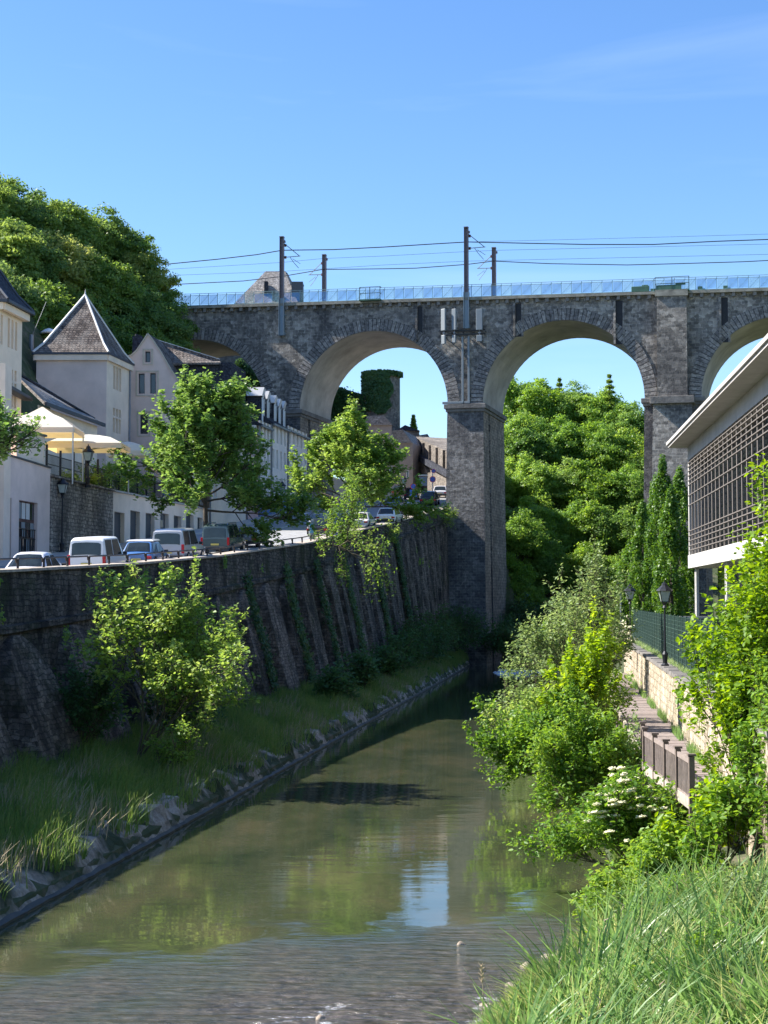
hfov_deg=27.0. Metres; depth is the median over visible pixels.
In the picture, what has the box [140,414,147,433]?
window
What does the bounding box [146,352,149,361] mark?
window
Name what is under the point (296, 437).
row house
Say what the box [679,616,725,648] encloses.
parapet wall
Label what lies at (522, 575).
broadleaf tree
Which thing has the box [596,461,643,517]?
broadleaf tree
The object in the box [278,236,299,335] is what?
catenary mast
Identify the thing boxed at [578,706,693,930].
undergrowth
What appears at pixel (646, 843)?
elder shrub
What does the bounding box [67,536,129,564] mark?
parked van
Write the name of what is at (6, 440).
street tree
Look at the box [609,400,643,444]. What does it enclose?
broadleaf tree
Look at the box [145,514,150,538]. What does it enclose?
door
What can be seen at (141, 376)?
window
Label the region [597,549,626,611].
broadleaf tree
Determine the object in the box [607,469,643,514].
broadleaf tree
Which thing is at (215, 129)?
sky
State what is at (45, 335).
broadleaf tree
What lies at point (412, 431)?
hill house
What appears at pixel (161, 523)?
street lamp
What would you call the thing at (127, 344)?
broadleaf tree
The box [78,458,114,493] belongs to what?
terrace plant
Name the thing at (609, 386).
conifer tree
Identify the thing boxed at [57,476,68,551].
street lamp
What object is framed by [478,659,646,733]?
river shrub
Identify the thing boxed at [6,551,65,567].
parked car
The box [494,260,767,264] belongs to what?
overhead wire
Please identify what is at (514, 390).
broadleaf tree
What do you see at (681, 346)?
stone viaduct
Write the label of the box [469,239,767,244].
overhead wire
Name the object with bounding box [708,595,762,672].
river shrub
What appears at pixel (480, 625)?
bank shrub
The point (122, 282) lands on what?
broadleaf tree
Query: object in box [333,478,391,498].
hill house
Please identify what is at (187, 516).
door
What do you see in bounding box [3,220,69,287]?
broadleaf tree
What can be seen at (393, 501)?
car
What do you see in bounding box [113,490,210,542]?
garage block
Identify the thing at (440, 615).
bank shrub
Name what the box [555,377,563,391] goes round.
conifer tree
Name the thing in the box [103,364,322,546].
street tree
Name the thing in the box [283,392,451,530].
street tree
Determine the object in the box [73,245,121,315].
broadleaf tree
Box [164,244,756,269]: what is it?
overhead wire
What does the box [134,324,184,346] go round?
broadleaf tree
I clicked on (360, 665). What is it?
bank shrub
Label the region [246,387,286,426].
mansard roof house
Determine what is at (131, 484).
terrace plant
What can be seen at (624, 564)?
columnar tree
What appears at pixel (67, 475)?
terrace plant
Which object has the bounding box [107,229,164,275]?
broadleaf tree
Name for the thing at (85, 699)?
bank shrub
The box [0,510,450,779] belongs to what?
retaining wall
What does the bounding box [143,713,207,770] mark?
bank shrub
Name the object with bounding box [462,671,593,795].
river shrub
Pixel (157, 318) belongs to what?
broadleaf tree
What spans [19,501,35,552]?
door
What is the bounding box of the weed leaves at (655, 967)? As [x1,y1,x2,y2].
[519,866,767,1023]
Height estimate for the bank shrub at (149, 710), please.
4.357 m
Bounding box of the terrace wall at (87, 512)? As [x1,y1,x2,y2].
[49,475,115,552]
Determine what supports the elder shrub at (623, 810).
on the ground at (28, 362)
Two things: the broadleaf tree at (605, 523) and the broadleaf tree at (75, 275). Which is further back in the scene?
the broadleaf tree at (605, 523)
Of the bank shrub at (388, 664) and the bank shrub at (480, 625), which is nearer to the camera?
the bank shrub at (388, 664)
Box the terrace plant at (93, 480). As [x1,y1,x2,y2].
[81,466,103,488]
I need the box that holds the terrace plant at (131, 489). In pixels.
[125,470,141,493]
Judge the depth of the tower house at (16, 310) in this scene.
115.95 m
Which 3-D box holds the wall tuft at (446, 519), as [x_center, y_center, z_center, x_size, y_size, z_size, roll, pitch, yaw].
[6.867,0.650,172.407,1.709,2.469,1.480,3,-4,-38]
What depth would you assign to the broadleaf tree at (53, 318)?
152.96 m
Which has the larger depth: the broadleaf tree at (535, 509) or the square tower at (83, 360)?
the broadleaf tree at (535, 509)
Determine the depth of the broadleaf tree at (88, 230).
180.71 m
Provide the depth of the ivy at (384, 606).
138.29 m
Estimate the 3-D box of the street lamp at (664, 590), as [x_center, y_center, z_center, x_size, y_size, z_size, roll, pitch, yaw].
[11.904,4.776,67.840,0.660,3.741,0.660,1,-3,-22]
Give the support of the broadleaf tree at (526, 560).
on the ground at (28, 362)
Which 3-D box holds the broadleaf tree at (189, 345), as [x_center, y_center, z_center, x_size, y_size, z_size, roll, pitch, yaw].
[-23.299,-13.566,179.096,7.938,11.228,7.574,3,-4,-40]
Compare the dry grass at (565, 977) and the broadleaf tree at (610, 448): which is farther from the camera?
the broadleaf tree at (610, 448)
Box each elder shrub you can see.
[502,755,712,872]
[567,816,733,922]
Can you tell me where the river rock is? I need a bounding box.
[316,1014,325,1019]
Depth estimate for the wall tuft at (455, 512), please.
176.26 m
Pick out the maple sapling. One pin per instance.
(729, 681)
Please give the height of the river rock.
0.177 m
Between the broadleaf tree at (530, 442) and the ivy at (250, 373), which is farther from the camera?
the broadleaf tree at (530, 442)
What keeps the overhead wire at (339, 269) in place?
attached to the catenary mast at (323, 263)
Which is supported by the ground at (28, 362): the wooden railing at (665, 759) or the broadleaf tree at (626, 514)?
the broadleaf tree at (626, 514)
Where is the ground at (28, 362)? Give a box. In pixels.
[0,316,749,914]
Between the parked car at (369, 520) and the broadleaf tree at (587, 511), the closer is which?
the parked car at (369, 520)
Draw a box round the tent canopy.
[12,407,84,483]
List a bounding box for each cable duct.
[442,337,463,403]
[464,336,469,403]
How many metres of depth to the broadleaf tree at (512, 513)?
206.02 m
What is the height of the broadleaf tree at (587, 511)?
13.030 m
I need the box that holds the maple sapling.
[672,453,767,854]
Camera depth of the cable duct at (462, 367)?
179.07 m
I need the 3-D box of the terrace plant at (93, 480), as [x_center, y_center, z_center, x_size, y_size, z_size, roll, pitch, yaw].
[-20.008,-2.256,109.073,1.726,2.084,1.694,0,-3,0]
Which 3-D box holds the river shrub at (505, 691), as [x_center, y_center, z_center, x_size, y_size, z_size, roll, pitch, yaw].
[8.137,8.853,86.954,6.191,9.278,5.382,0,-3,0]
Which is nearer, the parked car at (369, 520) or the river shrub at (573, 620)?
the river shrub at (573, 620)
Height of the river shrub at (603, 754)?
4.071 m
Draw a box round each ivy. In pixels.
[234,358,260,386]
[242,566,278,692]
[283,561,316,683]
[313,556,346,672]
[331,386,367,425]
[341,550,366,656]
[370,538,394,643]
[394,529,414,631]
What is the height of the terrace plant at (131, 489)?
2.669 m
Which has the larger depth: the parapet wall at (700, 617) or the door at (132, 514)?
the door at (132, 514)
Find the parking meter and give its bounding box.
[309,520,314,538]
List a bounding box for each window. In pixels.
[139,374,144,393]
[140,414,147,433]
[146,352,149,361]
[150,373,155,393]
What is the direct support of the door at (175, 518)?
in the garage block
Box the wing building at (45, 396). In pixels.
[21,374,105,477]
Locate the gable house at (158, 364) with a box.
[128,333,245,501]
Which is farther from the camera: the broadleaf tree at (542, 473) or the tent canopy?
the broadleaf tree at (542, 473)
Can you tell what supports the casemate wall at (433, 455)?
on the ground at (28, 362)
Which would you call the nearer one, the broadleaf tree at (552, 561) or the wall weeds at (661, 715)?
the wall weeds at (661, 715)
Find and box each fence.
[45,444,202,504]
[632,609,715,684]
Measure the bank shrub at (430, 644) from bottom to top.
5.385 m
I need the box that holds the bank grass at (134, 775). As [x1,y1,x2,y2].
[0,648,468,900]
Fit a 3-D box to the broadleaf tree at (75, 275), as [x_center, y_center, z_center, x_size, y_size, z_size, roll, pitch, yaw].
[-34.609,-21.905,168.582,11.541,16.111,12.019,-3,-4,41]
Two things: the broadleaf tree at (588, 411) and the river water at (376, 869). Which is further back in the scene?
the broadleaf tree at (588, 411)
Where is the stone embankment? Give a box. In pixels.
[0,661,470,928]
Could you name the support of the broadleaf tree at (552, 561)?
on the ground at (28, 362)
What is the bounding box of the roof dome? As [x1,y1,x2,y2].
[40,328,53,334]
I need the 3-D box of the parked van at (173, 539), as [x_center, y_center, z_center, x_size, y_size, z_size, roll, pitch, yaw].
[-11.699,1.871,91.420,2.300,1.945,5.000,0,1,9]
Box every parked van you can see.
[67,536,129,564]
[153,528,204,557]
[201,522,245,552]
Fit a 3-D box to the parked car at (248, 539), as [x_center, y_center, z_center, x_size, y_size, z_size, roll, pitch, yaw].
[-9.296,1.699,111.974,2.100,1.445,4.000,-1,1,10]
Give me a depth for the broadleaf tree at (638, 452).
226.29 m
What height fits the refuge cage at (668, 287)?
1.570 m
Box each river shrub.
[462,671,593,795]
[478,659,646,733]
[479,589,586,724]
[480,612,525,660]
[498,592,549,656]
[502,530,643,709]
[505,592,568,633]
[515,691,641,819]
[516,618,566,664]
[536,595,625,747]
[618,707,645,775]
[640,769,756,874]
[675,648,767,872]
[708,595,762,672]
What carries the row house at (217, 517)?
on the ground at (28, 362)
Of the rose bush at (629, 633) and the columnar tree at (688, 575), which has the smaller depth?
the rose bush at (629, 633)
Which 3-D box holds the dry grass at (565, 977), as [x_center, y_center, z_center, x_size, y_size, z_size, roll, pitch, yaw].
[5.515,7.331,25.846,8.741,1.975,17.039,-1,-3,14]
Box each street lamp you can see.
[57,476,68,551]
[82,444,93,487]
[160,480,169,528]
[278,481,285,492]
[401,476,406,502]
[624,583,635,645]
[656,580,672,665]
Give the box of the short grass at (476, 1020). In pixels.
[468,986,515,1023]
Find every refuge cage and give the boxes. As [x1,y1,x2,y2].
[359,286,381,301]
[655,276,689,290]
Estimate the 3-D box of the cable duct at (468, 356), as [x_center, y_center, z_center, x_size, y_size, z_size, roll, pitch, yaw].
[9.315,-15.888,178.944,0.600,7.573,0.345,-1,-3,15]
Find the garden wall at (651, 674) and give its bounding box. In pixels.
[624,640,767,871]
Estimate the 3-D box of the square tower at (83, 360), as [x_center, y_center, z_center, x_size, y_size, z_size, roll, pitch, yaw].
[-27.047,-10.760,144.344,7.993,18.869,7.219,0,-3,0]
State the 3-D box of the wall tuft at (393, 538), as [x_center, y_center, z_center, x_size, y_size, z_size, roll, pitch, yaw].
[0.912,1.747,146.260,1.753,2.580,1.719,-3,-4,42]
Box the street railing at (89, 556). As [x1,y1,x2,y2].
[0,530,330,568]
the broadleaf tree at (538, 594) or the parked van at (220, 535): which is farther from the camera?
the broadleaf tree at (538, 594)
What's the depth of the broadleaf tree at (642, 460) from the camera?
224.54 m
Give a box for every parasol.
[45,435,130,452]
[106,442,150,493]
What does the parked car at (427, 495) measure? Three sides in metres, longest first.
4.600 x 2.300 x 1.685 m
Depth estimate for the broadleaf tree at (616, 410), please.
243.24 m
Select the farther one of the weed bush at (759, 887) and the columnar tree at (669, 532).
the columnar tree at (669, 532)
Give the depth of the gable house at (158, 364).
149.30 m
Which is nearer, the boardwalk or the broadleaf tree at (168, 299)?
the boardwalk
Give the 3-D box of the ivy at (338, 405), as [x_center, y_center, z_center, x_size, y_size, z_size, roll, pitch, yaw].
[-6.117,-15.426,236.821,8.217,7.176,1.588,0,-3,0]
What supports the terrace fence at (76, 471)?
on the terrace wall at (87, 512)
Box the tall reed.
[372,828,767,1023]
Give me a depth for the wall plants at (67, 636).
76.49 m
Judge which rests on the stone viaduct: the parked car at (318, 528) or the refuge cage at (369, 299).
the refuge cage at (369, 299)
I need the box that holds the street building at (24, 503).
[0,363,51,557]
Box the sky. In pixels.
[0,0,767,479]
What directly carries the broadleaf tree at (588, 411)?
on the ground at (28, 362)
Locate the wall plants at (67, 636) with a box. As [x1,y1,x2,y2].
[0,528,440,649]
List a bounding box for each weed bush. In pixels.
[579,869,666,919]
[639,853,754,909]
[680,907,767,973]
[700,857,767,932]
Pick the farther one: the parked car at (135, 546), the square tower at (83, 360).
the square tower at (83, 360)
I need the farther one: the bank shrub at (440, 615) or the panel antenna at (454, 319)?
the panel antenna at (454, 319)
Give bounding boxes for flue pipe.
[29,303,45,350]
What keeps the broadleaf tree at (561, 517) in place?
on the ground at (28, 362)
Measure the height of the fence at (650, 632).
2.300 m
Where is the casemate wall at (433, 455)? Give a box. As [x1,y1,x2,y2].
[417,437,446,496]
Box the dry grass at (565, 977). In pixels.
[454,884,767,1023]
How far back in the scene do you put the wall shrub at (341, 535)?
119.10 m
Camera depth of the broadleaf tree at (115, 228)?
184.81 m
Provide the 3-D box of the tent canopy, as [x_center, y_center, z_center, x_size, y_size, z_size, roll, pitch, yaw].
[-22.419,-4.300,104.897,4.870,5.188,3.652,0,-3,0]
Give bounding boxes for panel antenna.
[441,309,445,344]
[452,309,456,343]
[476,309,482,342]
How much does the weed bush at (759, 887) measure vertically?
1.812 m
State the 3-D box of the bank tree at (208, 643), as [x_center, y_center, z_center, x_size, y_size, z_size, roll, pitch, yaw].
[-8.031,5.442,60.692,7.844,8.318,5.730,-1,-3,15]
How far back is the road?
141.00 m
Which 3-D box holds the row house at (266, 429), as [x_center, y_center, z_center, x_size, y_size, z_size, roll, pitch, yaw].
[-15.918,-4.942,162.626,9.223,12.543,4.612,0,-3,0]
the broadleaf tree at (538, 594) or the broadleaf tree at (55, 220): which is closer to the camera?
the broadleaf tree at (55, 220)
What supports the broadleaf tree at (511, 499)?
on the ground at (28, 362)
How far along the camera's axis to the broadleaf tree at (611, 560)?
195.16 m
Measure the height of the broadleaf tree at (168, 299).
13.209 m
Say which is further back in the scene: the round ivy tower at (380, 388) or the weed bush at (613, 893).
the round ivy tower at (380, 388)
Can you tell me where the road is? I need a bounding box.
[0,497,445,568]
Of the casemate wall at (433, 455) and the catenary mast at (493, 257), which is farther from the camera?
the casemate wall at (433, 455)
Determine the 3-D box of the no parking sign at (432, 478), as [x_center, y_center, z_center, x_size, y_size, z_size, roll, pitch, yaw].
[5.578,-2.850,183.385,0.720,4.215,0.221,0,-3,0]
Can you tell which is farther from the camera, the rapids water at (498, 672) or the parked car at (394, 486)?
the parked car at (394, 486)
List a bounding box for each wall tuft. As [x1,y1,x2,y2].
[121,560,141,603]
[384,519,400,543]
[441,509,457,528]
[448,505,457,518]
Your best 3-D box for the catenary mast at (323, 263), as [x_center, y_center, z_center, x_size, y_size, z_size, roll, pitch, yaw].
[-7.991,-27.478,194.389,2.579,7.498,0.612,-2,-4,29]
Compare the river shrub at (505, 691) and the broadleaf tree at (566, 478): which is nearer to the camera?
the river shrub at (505, 691)
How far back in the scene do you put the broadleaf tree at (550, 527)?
201.66 m
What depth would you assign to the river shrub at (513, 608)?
188.22 m
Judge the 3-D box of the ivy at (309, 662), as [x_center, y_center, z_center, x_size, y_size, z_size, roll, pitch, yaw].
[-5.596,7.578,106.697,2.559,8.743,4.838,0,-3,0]
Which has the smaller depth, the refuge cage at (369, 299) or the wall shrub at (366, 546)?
the wall shrub at (366, 546)
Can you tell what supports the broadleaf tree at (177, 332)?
on the ground at (28, 362)
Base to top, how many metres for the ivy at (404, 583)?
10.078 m
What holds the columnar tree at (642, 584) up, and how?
on the ground at (28, 362)
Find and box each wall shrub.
[307,517,397,602]
[317,463,376,572]
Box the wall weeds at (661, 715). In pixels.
[626,674,726,785]
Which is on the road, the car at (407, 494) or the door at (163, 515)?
the car at (407, 494)
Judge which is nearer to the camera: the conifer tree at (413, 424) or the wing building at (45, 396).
the wing building at (45, 396)
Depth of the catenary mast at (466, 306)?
179.29 m
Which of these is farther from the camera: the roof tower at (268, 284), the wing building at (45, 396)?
the roof tower at (268, 284)
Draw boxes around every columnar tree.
[612,537,645,633]
[626,499,656,627]
[639,481,659,610]
[641,454,674,612]
[651,484,688,615]
[666,465,694,615]
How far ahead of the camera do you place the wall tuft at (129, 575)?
72.68 m
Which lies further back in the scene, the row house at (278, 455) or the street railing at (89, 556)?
the row house at (278, 455)
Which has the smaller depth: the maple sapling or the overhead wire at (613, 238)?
the maple sapling
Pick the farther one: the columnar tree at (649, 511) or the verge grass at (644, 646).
the columnar tree at (649, 511)
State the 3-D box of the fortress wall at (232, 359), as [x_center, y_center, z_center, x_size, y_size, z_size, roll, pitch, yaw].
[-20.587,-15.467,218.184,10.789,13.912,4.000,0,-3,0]
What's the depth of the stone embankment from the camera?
49.31 m
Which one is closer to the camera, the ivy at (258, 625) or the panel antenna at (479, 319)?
the ivy at (258, 625)
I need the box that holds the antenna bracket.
[440,329,485,335]
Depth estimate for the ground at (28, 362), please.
71.23 m
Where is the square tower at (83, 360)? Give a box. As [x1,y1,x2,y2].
[32,290,134,484]
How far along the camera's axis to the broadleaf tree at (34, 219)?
172.84 m
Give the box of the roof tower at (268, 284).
[234,271,303,303]
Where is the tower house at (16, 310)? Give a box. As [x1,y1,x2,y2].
[0,269,34,417]
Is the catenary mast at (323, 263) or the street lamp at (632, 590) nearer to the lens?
the street lamp at (632, 590)
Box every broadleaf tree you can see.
[0,172,31,225]
[0,175,51,232]
[0,216,48,279]
[0,260,57,330]
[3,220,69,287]
[20,192,91,248]
[20,278,74,329]
[31,228,124,314]
[40,333,48,338]
[42,198,133,262]
[55,283,108,325]
[61,294,136,354]
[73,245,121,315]
[87,201,137,265]
[89,261,150,320]
[105,311,132,354]
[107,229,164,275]
[108,282,175,338]
[114,248,185,305]
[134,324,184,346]
[140,280,200,340]
[155,302,195,344]
[179,340,203,352]
[503,376,543,467]
[504,408,545,471]
[504,416,576,469]
[504,454,531,507]
[505,503,520,521]
[506,451,570,510]
[506,506,559,563]
[506,553,549,603]
[508,377,577,428]
[514,495,557,550]
[514,584,551,615]
[515,549,554,587]
[530,539,578,596]
[534,411,590,465]
[535,456,598,511]
[538,509,560,551]
[544,496,589,554]
[547,541,604,600]
[550,378,594,425]
[550,420,609,470]
[555,458,634,514]
[559,499,619,557]
[563,383,627,430]
[571,504,636,563]
[572,544,620,607]
[578,421,643,476]
[587,393,642,429]
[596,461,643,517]
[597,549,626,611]
[605,426,643,477]
[605,507,641,561]
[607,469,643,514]
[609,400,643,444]
[637,452,643,475]
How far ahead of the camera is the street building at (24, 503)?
95.33 m
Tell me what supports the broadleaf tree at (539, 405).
on the ground at (28, 362)
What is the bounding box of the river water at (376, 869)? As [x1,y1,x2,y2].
[0,663,608,1023]
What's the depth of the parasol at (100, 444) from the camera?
106.77 m
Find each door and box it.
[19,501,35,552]
[114,512,120,542]
[130,511,135,539]
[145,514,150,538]
[160,513,164,528]
[174,516,177,527]
[186,515,189,527]
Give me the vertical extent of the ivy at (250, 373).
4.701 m
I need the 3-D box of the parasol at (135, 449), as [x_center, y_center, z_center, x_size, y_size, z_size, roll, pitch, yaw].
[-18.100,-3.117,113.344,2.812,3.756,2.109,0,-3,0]
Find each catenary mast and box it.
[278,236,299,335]
[309,254,327,291]
[463,226,484,328]
[477,247,497,295]
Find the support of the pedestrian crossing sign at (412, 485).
on the road
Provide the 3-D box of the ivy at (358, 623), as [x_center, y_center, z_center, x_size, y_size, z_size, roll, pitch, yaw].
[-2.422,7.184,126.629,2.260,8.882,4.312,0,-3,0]
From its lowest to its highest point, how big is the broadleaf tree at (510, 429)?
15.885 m
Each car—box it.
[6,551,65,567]
[123,539,169,560]
[238,526,268,546]
[307,518,336,535]
[354,512,375,525]
[376,507,402,522]
[384,496,405,505]
[392,485,405,495]
[404,487,420,499]
[420,491,439,505]
[433,486,445,495]
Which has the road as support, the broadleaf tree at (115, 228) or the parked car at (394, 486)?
the parked car at (394, 486)
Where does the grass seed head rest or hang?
on the ground at (28, 362)
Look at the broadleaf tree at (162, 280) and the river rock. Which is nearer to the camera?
the river rock
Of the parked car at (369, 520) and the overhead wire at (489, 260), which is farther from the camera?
the overhead wire at (489, 260)
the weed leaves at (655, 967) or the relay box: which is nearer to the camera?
the weed leaves at (655, 967)
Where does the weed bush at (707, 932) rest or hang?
on the ground at (28, 362)
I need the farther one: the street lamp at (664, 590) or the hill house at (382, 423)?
the hill house at (382, 423)
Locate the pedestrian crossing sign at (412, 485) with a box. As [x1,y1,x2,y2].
[410,483,416,496]
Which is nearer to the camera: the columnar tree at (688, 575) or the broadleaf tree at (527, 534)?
the columnar tree at (688, 575)
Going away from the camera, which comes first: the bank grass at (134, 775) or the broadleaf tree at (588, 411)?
the bank grass at (134, 775)
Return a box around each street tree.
[0,392,47,464]
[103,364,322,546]
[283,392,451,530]
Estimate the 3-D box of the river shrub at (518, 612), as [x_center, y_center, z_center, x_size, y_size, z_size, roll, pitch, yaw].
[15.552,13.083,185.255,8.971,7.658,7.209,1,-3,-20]
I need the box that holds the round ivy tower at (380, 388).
[360,369,402,430]
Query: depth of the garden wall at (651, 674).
61.98 m
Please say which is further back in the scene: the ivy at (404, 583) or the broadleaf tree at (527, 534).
the broadleaf tree at (527, 534)
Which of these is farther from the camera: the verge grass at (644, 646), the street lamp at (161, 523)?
the street lamp at (161, 523)
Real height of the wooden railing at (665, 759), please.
1.665 m
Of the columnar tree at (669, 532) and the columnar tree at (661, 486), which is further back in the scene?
the columnar tree at (661, 486)
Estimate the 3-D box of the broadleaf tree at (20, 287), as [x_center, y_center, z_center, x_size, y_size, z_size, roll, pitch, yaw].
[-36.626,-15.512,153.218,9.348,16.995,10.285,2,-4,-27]
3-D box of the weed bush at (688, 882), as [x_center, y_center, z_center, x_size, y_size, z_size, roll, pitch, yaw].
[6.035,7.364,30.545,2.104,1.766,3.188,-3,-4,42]
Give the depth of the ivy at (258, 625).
96.43 m
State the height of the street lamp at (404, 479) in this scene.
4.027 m
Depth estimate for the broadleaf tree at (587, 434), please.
229.17 m
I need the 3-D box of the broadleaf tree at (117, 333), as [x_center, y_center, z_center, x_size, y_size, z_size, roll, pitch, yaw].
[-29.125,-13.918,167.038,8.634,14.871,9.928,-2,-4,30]
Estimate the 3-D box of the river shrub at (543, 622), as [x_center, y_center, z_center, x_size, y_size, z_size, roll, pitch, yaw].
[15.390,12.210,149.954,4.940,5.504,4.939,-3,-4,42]
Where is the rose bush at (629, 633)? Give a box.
[605,617,636,663]
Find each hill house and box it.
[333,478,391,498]
[365,415,391,476]
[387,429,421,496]
[398,425,419,436]
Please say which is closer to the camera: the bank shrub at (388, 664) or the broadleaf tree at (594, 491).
the bank shrub at (388, 664)
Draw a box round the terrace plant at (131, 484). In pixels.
[107,468,133,492]
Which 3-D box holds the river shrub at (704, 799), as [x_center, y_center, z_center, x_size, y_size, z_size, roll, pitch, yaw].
[7.332,6.984,35.542,3.525,3.126,1.871,-1,-3,13]
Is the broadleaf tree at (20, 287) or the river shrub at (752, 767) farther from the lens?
the broadleaf tree at (20, 287)
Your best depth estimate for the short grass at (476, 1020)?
26.60 m
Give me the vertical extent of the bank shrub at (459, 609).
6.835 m
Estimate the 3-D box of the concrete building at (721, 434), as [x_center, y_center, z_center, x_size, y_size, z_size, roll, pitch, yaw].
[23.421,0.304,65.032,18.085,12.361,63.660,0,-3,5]
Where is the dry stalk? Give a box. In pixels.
[478,961,485,1023]
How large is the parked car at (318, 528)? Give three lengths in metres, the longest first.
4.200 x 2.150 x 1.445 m
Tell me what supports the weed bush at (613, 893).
on the ground at (28, 362)
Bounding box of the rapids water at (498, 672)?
[493,669,540,674]
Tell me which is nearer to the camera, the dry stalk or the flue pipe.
the dry stalk
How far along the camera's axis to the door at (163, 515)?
127.72 m
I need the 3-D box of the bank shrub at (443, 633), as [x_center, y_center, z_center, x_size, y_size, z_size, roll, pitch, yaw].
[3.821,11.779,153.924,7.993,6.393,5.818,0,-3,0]
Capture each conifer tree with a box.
[409,414,419,434]
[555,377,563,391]
[602,374,616,418]
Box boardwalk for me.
[607,673,724,808]
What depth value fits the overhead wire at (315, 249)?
184.32 m
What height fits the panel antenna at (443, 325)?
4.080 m
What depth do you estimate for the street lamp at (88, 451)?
106.17 m
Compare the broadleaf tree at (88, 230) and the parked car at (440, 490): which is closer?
the broadleaf tree at (88, 230)
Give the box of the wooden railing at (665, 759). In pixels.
[639,721,695,822]
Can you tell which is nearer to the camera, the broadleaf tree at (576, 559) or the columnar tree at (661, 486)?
the columnar tree at (661, 486)
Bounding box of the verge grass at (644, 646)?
[635,641,719,688]
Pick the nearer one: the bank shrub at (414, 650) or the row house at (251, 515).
the bank shrub at (414, 650)
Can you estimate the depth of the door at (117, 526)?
115.16 m
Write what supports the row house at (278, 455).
on the ground at (28, 362)
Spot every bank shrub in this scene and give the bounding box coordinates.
[52,653,128,743]
[136,652,233,738]
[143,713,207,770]
[308,661,364,701]
[336,647,382,689]
[356,640,416,676]
[378,623,430,670]
[395,612,453,663]
[413,602,465,659]
[432,603,464,653]
[446,601,500,654]
[450,606,492,651]
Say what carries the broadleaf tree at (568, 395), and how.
on the ground at (28, 362)
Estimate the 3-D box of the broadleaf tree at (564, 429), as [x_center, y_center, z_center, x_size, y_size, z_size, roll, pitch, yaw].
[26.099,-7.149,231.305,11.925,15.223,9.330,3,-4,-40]
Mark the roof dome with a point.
(47, 330)
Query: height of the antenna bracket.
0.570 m
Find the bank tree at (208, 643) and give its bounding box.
[62,546,260,757]
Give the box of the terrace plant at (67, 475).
[64,468,79,478]
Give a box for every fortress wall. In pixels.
[219,356,263,398]
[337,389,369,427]
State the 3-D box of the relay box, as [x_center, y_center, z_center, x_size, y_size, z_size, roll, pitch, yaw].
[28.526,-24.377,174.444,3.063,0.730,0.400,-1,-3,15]
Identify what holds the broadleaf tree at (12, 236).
on the ground at (28, 362)
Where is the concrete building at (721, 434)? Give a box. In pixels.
[666,333,767,638]
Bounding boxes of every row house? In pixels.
[191,438,245,523]
[242,424,261,519]
[246,412,273,516]
[263,414,290,513]
[287,426,309,508]
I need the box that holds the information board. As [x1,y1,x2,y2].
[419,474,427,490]
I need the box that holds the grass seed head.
[559,859,764,1023]
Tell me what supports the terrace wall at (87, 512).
on the ground at (28, 362)
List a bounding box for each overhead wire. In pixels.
[159,242,463,265]
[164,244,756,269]
[168,254,767,275]
[185,261,492,283]
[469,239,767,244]
[480,234,757,241]
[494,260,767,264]
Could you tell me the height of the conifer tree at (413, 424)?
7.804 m
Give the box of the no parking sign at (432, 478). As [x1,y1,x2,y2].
[430,469,435,504]
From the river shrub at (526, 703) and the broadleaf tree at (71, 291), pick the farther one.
the broadleaf tree at (71, 291)
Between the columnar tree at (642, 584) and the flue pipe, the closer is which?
the columnar tree at (642, 584)
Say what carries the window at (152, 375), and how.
in the gable house at (158, 364)
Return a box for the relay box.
[631,285,655,291]
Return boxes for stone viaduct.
[174,274,767,665]
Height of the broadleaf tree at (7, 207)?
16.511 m
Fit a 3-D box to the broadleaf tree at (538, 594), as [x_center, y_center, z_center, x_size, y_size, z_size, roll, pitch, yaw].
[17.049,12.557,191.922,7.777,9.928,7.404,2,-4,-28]
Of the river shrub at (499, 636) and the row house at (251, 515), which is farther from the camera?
the river shrub at (499, 636)
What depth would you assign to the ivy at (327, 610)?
115.35 m
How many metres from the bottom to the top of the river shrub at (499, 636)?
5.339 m

